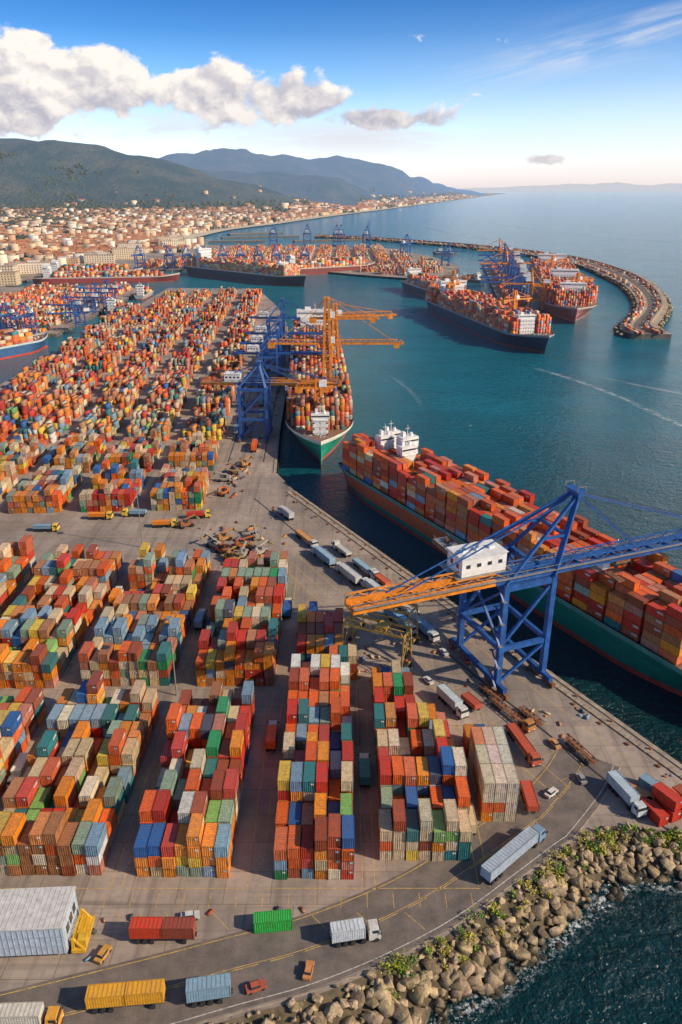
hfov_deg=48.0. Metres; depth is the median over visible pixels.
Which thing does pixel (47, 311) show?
container stack
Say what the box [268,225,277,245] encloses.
ship to shore gantry crane
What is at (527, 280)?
ship to shore gantry crane
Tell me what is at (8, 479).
container stack
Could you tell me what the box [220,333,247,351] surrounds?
container stack
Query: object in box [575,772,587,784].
yard car
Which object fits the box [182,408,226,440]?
container stack
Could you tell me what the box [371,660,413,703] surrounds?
container stack
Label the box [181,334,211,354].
container stack
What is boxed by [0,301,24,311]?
container stack
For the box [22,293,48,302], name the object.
container stack
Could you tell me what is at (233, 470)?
reach stacker
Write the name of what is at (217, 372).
container stack
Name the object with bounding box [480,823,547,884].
container truck
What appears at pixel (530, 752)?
container truck
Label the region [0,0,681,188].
sky
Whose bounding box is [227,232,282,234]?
jetty
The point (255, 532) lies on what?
reach stacker
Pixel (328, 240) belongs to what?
jetty
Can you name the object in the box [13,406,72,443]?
container stack
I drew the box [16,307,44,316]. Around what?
container stack
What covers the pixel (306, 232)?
ship to shore gantry crane
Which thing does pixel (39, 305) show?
container stack
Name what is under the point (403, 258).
container stack
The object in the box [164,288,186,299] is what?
container stack
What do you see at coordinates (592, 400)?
sea water
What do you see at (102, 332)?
container stack
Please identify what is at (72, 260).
port building
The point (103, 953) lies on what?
yard car
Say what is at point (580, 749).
flatbed trailer
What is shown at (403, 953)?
kerb
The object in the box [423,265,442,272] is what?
container stack
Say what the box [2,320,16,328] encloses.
container stack
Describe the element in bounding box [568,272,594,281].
orange mast crane
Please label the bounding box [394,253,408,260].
container stack
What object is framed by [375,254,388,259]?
container stack
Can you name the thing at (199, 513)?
container truck
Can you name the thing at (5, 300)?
container stack
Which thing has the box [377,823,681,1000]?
scrub vegetation
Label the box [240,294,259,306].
container stack
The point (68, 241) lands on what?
apartment blocks
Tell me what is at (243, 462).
reach stacker
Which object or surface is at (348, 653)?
container stack
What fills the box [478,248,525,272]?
ship to shore gantry crane
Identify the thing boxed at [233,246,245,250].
container stack
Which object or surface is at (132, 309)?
container stack
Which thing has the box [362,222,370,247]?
ship to shore gantry crane
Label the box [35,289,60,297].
container stack
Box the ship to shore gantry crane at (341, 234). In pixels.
[335,225,344,246]
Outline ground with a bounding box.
[0,193,681,1023]
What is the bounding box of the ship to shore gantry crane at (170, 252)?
[162,243,176,268]
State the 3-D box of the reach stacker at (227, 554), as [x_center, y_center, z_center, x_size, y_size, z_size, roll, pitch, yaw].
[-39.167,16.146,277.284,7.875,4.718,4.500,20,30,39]
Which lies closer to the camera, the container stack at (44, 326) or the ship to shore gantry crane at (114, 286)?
the container stack at (44, 326)
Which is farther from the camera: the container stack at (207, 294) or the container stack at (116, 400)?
the container stack at (207, 294)
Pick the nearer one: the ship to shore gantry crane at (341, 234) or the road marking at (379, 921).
the road marking at (379, 921)
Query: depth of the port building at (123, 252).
1472.30 m
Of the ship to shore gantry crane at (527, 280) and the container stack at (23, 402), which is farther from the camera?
the ship to shore gantry crane at (527, 280)
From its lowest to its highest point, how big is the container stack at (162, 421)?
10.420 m
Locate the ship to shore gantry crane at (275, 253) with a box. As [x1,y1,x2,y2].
[271,245,280,260]
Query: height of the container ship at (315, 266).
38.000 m
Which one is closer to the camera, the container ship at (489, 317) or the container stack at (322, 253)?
the container ship at (489, 317)
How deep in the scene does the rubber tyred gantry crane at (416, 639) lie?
224.04 m
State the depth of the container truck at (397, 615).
235.75 m
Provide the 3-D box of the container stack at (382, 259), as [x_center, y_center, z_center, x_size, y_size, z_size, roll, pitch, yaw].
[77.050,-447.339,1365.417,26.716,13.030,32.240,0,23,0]
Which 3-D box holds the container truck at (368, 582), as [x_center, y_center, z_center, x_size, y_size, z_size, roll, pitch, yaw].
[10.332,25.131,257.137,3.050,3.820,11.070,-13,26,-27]
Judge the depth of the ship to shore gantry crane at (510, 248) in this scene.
1259.60 m
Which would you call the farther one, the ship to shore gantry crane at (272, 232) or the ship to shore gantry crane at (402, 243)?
the ship to shore gantry crane at (272, 232)
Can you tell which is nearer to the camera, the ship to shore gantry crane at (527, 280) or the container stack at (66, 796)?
the container stack at (66, 796)
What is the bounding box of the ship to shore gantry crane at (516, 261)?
[479,249,530,278]
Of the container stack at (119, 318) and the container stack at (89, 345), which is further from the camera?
the container stack at (119, 318)
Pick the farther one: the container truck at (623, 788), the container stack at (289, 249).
the container stack at (289, 249)
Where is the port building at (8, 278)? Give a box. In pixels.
[0,270,20,285]
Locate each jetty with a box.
[208,240,263,242]
[221,235,298,238]
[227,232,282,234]
[293,239,364,241]
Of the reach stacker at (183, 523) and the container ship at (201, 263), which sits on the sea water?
the container ship at (201, 263)
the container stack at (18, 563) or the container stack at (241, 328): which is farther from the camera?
the container stack at (241, 328)
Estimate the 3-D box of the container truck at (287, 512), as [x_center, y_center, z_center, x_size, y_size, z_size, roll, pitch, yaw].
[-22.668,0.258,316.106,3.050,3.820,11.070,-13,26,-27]
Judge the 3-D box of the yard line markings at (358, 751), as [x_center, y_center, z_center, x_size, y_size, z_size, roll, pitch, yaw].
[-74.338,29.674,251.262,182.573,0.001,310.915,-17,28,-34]
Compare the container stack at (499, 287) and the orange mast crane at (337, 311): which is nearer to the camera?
the orange mast crane at (337, 311)
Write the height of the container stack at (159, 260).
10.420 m
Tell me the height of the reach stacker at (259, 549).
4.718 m
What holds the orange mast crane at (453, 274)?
on the container ship at (489, 317)
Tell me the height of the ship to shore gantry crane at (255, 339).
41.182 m
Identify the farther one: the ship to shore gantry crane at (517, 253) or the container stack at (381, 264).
the container stack at (381, 264)
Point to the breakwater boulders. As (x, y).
(616, 330)
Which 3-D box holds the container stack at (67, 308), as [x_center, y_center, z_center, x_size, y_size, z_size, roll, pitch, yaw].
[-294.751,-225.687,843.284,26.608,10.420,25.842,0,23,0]
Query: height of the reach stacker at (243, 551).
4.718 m
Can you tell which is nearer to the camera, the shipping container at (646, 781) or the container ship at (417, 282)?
the shipping container at (646, 781)
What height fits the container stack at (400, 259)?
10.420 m
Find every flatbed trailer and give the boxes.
[478,682,503,700]
[489,697,536,733]
[517,705,545,725]
[564,736,598,764]
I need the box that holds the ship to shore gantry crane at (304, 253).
[300,245,309,259]
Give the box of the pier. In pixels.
[483,265,500,298]
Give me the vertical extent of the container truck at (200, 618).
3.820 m
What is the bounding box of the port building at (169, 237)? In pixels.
[156,235,184,239]
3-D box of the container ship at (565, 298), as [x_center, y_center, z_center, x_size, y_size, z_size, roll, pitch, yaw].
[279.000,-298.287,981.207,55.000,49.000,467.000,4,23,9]
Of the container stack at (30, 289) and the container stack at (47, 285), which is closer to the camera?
the container stack at (30, 289)
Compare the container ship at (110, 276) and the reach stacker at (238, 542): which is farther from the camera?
the container ship at (110, 276)
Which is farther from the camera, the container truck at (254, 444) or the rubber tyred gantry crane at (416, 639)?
the container truck at (254, 444)
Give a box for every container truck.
[0,1001,63,1023]
[5,752,28,787]
[32,523,59,531]
[84,978,166,1013]
[87,511,113,519]
[108,586,124,605]
[121,508,146,516]
[128,917,196,944]
[152,518,177,527]
[185,972,232,1007]
[186,509,210,518]
[194,609,207,629]
[233,423,238,434]
[251,439,257,451]
[259,396,263,406]
[265,720,278,750]
[277,505,294,520]
[283,598,292,617]
[295,529,318,546]
[309,545,335,567]
[329,917,381,947]
[331,540,351,557]
[333,562,361,585]
[352,557,378,579]
[357,753,370,786]
[360,577,380,590]
[368,568,390,587]
[383,608,416,634]
[396,604,421,615]
[406,610,440,642]
[436,683,469,719]
[461,691,482,710]
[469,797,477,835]
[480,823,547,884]
[506,722,543,766]
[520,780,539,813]
[606,769,648,818]
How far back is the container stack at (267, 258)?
1394.09 m
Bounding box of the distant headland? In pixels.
[463,182,681,191]
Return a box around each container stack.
[0,292,22,299]
[0,297,10,303]
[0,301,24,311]
[0,366,56,395]
[0,389,45,418]
[0,407,20,436]
[0,434,47,474]
[0,461,17,500]
[0,535,36,614]
[0,544,122,688]
[0,671,158,875]
[0,687,46,796]
[2,313,29,324]
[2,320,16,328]
[6,465,82,513]
[11,296,39,305]
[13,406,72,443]
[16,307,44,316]
[16,319,51,331]
[19,284,46,293]
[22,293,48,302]
[27,300,57,310]
[30,282,54,289]
[31,311,65,324]
[32,351,80,374]
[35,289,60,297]
[41,297,67,307]
[42,429,105,472]
[44,310,76,318]
[45,388,92,417]
[47,287,69,294]
[52,292,79,301]
[52,369,102,396]
[56,283,77,287]
[58,302,83,311]
[59,336,99,355]
[62,288,88,295]
[69,408,124,441]
[71,298,97,307]
[74,285,98,291]
[78,542,210,686]
[79,459,146,511]
[80,293,104,300]
[81,349,121,372]
[82,323,116,340]
[91,387,139,416]
[95,290,116,297]
[98,311,130,327]
[99,284,124,294]
[100,333,137,355]
[102,365,148,394]
[104,428,160,471]
[110,282,132,290]
[113,302,142,316]
[119,320,150,340]
[123,350,162,373]
[126,404,175,440]
[132,310,161,327]
[133,681,254,877]
[141,261,159,267]
[141,333,174,354]
[144,302,171,316]
[145,384,186,416]
[147,258,163,265]
[150,462,209,510]
[151,368,193,392]
[155,295,179,307]
[155,321,184,339]
[162,259,180,267]
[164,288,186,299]
[165,311,192,326]
[167,348,203,372]
[168,432,218,470]
[169,258,185,264]
[175,300,200,316]
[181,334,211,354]
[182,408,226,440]
[183,293,206,307]
[190,288,211,299]
[190,320,217,339]
[193,384,232,415]
[195,551,287,686]
[198,311,224,326]
[205,366,237,395]
[206,302,228,315]
[211,295,233,306]
[211,349,243,370]
[217,286,236,298]
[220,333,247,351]
[225,251,235,257]
[226,321,252,338]
[232,310,255,326]
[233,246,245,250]
[236,301,257,314]
[237,254,252,259]
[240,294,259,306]
[243,288,261,298]
[252,244,264,250]
[255,255,269,260]
[269,243,281,250]
[274,654,354,879]
[279,251,292,255]
[281,248,294,254]
[296,601,342,667]
[299,248,312,254]
[316,254,329,259]
[317,251,330,255]
[319,246,330,250]
[320,243,331,249]
[329,644,356,680]
[336,246,348,250]
[336,251,348,255]
[355,253,368,257]
[359,265,376,271]
[371,246,383,253]
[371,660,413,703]
[373,687,472,860]
[374,251,387,258]
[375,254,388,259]
[376,262,393,269]
[377,257,391,263]
[378,259,392,264]
[379,263,396,271]
[380,265,397,274]
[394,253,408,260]
[395,256,409,262]
[397,258,411,265]
[399,260,414,265]
[401,263,418,272]
[403,266,421,275]
[418,256,431,264]
[420,258,435,266]
[421,262,438,269]
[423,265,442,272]
[462,724,484,757]
[468,727,519,821]
[492,272,503,279]
[497,285,510,291]
[499,289,516,295]
[501,290,521,300]
[506,298,527,306]
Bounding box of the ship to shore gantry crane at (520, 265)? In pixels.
[480,254,530,285]
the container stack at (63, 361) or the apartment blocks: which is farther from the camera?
the apartment blocks
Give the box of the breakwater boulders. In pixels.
[315,236,672,335]
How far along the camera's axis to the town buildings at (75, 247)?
2793.92 m
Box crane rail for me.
[228,327,681,839]
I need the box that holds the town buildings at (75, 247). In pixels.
[0,185,473,265]
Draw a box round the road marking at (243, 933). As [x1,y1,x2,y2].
[0,749,558,995]
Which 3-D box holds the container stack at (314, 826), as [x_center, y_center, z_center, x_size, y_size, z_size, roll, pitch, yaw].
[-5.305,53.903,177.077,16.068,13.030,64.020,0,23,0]
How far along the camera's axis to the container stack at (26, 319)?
767.71 m
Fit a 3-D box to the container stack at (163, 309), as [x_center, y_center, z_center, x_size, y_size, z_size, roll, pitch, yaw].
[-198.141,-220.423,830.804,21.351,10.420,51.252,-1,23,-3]
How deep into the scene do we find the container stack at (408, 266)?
1244.99 m
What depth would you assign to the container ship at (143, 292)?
955.76 m
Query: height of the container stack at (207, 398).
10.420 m
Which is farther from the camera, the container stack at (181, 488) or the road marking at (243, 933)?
the container stack at (181, 488)
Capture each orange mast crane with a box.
[268,296,403,379]
[295,379,332,406]
[327,303,396,359]
[442,270,469,280]
[446,276,460,290]
[501,290,531,308]
[543,255,565,265]
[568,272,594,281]
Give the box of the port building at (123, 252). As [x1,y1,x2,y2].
[112,246,145,258]
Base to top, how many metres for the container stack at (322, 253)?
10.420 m
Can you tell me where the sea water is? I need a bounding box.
[0,192,681,1023]
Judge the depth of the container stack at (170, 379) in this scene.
510.21 m
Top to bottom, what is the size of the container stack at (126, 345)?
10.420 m
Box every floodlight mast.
[22,454,31,491]
[133,487,142,542]
[164,616,176,695]
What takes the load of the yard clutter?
on the ground
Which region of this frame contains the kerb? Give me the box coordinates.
[196,766,620,1023]
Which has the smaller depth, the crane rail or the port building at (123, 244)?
the crane rail
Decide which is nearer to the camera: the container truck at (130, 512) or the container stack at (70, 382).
the container truck at (130, 512)
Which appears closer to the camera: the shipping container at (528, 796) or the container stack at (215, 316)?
the shipping container at (528, 796)
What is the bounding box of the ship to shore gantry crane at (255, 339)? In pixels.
[240,320,322,376]
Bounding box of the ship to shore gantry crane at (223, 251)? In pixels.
[217,245,227,258]
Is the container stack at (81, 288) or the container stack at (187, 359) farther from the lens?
the container stack at (81, 288)
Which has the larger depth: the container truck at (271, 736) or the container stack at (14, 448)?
the container stack at (14, 448)
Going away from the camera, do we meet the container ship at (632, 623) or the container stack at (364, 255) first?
the container ship at (632, 623)
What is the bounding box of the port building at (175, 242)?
[160,239,184,246]
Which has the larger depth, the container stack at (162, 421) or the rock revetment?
the container stack at (162, 421)
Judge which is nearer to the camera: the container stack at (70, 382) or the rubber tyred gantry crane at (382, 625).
the rubber tyred gantry crane at (382, 625)
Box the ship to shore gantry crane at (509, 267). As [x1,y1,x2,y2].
[484,253,533,289]
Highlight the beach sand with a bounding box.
[184,200,449,237]
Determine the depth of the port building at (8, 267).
1130.79 m
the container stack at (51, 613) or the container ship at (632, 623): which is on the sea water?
the container ship at (632, 623)
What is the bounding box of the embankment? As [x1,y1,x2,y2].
[217,826,681,1023]
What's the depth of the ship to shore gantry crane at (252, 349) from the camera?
506.63 m
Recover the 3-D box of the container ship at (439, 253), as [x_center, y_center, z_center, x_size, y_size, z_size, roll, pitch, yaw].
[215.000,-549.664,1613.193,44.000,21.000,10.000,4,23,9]
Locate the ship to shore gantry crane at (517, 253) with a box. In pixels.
[478,243,525,267]
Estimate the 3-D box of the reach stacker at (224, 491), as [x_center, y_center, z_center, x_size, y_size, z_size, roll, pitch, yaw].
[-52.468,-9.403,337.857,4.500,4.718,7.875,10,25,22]
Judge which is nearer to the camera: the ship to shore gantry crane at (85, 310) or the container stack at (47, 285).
the ship to shore gantry crane at (85, 310)
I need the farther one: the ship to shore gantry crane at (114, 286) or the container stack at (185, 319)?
the ship to shore gantry crane at (114, 286)
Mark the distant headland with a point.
(627, 187)
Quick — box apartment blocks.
[0,191,475,270]
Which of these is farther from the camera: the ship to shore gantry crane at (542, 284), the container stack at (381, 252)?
the container stack at (381, 252)
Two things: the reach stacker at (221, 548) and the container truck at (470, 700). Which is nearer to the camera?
the container truck at (470, 700)
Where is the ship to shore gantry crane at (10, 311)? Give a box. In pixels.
[0,303,17,329]
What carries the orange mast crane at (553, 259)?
on the container ship at (565, 298)
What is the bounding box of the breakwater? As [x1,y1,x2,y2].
[314,236,671,338]
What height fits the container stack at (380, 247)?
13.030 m
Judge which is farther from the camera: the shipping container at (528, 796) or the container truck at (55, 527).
the container truck at (55, 527)
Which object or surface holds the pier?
in the sea water
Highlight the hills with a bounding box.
[0,138,486,214]
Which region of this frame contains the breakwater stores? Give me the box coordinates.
[317,235,660,333]
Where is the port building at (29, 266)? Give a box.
[9,260,49,273]
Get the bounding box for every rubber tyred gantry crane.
[342,612,413,667]
[348,585,420,656]
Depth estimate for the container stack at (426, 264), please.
1284.18 m
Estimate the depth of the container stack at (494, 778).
164.45 m
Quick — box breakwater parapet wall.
[319,234,664,333]
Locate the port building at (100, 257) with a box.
[83,252,114,264]
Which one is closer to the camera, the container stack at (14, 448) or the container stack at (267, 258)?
the container stack at (14, 448)
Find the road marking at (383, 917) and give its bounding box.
[64,759,583,1013]
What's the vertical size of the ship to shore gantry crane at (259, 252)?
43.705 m
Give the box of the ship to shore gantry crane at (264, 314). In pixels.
[249,298,302,348]
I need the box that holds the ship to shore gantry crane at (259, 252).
[253,244,262,260]
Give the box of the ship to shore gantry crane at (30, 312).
[10,302,39,333]
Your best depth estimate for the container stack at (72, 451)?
374.21 m
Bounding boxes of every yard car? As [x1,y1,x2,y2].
[93,943,111,964]
[181,910,199,920]
[245,978,266,994]
[302,960,314,981]
[423,676,433,684]
[439,648,448,655]
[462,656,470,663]
[544,787,558,798]
[548,738,560,748]
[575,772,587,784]
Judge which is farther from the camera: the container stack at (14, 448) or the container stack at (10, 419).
the container stack at (10, 419)
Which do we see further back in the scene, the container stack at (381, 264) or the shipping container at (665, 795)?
the container stack at (381, 264)
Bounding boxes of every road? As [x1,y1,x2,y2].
[0,746,617,1023]
[333,236,653,333]
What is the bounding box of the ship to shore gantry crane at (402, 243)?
[399,234,414,256]
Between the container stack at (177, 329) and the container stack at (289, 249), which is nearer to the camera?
the container stack at (177, 329)
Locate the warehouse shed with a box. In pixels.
[0,886,94,956]
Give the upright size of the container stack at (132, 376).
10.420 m
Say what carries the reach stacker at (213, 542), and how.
on the ground
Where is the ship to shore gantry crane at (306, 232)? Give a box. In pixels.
[301,225,312,245]
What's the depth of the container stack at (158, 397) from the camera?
467.36 m
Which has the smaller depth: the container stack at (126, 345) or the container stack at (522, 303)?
the container stack at (126, 345)
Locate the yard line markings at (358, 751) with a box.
[0,513,626,929]
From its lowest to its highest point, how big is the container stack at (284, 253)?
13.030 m
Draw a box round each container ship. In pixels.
[0,328,47,359]
[32,263,179,283]
[50,259,142,275]
[104,296,126,314]
[134,283,153,299]
[184,247,305,286]
[285,254,374,274]
[286,306,352,463]
[338,423,681,695]
[401,267,443,297]
[425,278,554,353]
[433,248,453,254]
[461,272,484,282]
[529,252,597,323]
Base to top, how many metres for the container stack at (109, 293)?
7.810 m
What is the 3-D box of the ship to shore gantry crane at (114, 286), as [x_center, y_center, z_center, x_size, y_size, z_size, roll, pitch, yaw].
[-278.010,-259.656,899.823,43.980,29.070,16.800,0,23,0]
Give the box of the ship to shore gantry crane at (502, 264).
[480,251,529,280]
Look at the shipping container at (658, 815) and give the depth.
163.82 m
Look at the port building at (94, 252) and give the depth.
1386.60 m
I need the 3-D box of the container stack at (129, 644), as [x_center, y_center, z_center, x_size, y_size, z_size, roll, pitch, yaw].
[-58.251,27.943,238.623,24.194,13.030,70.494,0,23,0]
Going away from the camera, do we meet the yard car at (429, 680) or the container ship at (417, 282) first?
the yard car at (429, 680)
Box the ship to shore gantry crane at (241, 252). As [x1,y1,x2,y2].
[235,245,244,258]
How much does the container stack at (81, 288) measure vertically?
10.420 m
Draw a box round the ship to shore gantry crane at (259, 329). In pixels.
[245,312,322,365]
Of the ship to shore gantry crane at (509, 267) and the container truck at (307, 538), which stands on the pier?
the ship to shore gantry crane at (509, 267)
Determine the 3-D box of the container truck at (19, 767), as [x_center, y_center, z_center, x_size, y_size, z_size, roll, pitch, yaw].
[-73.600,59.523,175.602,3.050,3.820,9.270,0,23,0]
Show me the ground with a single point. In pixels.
(266, 485)
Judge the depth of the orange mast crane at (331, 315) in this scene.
439.39 m
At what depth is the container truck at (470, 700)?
199.20 m
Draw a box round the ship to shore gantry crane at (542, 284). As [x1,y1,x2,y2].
[502,268,554,310]
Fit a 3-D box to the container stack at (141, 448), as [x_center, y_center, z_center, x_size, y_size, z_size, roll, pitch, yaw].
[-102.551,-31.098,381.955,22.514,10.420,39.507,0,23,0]
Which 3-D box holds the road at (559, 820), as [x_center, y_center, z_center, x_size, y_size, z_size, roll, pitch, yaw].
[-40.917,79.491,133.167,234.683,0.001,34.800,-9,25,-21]
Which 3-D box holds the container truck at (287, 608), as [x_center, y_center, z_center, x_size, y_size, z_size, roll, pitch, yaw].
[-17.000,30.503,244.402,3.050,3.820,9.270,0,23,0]
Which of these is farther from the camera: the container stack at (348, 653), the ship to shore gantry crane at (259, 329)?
the ship to shore gantry crane at (259, 329)
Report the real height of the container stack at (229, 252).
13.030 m
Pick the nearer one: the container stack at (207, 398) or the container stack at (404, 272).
the container stack at (207, 398)
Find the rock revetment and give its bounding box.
[208,821,681,1023]
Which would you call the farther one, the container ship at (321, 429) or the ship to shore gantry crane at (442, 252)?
the ship to shore gantry crane at (442, 252)
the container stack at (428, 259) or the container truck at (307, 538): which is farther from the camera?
the container stack at (428, 259)
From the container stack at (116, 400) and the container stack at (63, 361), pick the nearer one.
the container stack at (116, 400)
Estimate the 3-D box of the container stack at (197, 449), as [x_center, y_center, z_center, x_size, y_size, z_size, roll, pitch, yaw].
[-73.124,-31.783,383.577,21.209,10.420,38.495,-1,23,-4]
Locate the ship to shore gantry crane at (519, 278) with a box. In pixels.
[479,262,530,295]
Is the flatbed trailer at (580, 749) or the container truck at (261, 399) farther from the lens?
the container truck at (261, 399)
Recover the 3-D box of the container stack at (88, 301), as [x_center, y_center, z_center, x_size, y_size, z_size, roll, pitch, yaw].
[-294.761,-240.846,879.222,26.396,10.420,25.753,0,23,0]
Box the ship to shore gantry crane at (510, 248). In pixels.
[477,238,520,269]
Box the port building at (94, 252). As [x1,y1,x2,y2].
[83,251,109,253]
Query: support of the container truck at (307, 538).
on the ground
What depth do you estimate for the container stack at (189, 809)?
160.31 m
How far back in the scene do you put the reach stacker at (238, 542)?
288.39 m
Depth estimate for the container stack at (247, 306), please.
815.88 m
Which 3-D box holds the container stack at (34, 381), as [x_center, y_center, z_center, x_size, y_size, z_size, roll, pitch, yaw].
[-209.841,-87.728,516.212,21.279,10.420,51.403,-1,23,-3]
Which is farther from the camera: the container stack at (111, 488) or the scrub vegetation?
the container stack at (111, 488)
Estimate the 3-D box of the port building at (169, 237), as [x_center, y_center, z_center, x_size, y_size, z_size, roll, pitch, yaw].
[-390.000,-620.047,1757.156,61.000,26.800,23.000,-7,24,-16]
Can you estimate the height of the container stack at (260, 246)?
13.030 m
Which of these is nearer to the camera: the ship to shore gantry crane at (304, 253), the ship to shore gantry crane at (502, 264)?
the ship to shore gantry crane at (502, 264)
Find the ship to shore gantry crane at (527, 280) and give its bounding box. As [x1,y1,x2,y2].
[479,265,540,297]
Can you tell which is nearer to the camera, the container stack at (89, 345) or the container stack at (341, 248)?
the container stack at (89, 345)
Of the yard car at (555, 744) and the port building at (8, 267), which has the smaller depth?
the yard car at (555, 744)
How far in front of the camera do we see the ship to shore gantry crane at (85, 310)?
722.72 m
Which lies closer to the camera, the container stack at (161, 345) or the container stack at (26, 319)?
the container stack at (161, 345)
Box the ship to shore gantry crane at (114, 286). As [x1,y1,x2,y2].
[85,278,122,303]
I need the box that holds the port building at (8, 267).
[0,263,17,270]
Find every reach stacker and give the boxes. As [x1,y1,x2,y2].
[178,513,199,528]
[200,533,220,548]
[212,471,230,482]
[213,486,228,496]
[215,543,236,553]
[216,527,237,540]
[223,551,243,559]
[230,465,239,474]
[235,535,256,548]
[238,540,252,558]
[239,455,254,467]
[248,523,259,540]
[252,539,273,555]
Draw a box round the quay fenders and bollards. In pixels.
[273,326,681,778]
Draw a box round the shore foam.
[441,878,675,1018]
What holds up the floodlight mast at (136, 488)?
on the ground
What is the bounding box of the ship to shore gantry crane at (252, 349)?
[235,327,328,392]
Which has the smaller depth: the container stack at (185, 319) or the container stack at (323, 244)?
the container stack at (185, 319)
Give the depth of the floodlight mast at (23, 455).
317.64 m
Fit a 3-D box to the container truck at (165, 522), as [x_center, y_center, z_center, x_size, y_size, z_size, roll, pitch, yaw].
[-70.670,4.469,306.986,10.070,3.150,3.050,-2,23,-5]
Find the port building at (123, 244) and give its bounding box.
[118,242,141,246]
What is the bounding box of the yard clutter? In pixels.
[84,363,672,961]
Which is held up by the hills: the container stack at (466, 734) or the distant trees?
the distant trees
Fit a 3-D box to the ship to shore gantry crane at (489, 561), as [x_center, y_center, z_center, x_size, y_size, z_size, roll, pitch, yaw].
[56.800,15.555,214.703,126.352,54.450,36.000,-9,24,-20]
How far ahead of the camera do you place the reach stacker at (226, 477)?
353.75 m
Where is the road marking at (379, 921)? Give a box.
[65,765,582,1015]
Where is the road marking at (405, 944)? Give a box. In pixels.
[171,765,613,1023]
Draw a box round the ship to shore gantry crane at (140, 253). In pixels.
[131,245,147,268]
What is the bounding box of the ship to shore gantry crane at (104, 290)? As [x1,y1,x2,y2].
[74,282,113,308]
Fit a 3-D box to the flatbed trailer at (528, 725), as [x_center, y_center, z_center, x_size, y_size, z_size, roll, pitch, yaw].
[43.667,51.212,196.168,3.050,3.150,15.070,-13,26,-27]
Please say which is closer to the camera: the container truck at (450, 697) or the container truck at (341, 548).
the container truck at (450, 697)
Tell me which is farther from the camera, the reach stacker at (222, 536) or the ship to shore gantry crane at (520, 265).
the ship to shore gantry crane at (520, 265)
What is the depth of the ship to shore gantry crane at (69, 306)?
768.76 m
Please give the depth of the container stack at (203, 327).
697.22 m
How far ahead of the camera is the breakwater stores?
1045.21 m
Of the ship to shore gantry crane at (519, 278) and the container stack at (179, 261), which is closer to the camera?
the ship to shore gantry crane at (519, 278)
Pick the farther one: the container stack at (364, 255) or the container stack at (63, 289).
the container stack at (364, 255)
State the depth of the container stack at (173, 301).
877.20 m
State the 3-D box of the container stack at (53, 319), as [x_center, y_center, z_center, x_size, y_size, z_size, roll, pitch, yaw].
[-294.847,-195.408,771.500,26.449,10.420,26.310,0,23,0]
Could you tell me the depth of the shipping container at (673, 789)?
168.54 m
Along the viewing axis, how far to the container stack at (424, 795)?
162.59 m
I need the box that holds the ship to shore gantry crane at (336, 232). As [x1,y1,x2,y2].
[332,225,340,246]
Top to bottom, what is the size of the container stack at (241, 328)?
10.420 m
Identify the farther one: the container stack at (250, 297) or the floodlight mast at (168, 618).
the container stack at (250, 297)
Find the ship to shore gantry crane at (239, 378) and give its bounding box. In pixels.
[200,360,349,442]
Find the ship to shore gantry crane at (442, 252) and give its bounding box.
[434,243,466,265]
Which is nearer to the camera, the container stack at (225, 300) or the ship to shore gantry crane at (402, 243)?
the container stack at (225, 300)
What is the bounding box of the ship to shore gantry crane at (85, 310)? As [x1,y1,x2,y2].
[47,299,95,331]
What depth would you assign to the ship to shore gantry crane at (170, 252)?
1293.01 m
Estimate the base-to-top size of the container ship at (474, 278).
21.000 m
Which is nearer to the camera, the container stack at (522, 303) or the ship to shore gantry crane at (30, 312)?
the ship to shore gantry crane at (30, 312)
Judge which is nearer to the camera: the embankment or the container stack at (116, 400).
the embankment
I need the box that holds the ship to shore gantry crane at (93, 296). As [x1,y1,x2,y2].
[62,286,102,314]
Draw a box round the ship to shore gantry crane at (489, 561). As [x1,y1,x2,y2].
[344,480,681,699]
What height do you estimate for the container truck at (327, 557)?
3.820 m
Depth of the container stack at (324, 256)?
1405.16 m
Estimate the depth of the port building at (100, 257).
1323.88 m
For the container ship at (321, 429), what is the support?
on the sea water
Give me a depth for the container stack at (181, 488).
324.31 m
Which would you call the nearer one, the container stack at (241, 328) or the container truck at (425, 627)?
the container truck at (425, 627)
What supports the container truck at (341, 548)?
on the ground
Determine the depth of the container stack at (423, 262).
1322.35 m
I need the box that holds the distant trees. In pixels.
[0,151,476,260]
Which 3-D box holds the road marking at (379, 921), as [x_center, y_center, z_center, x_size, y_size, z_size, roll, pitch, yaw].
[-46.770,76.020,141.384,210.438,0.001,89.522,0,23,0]
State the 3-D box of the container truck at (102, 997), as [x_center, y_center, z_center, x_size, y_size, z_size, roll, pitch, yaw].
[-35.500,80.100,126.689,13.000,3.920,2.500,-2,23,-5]
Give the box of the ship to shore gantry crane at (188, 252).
[180,245,191,268]
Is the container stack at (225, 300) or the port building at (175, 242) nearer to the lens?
the container stack at (225, 300)
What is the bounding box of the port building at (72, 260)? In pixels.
[41,256,80,264]
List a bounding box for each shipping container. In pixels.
[253,909,291,933]
[629,782,653,800]
[637,773,658,791]
[641,796,669,827]
[651,781,681,811]
[654,797,681,822]
[670,788,681,818]
[672,783,681,795]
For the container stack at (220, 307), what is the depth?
826.06 m
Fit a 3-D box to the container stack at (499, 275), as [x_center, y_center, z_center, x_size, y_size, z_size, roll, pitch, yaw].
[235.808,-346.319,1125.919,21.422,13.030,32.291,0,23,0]
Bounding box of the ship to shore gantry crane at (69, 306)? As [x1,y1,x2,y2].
[43,294,86,323]

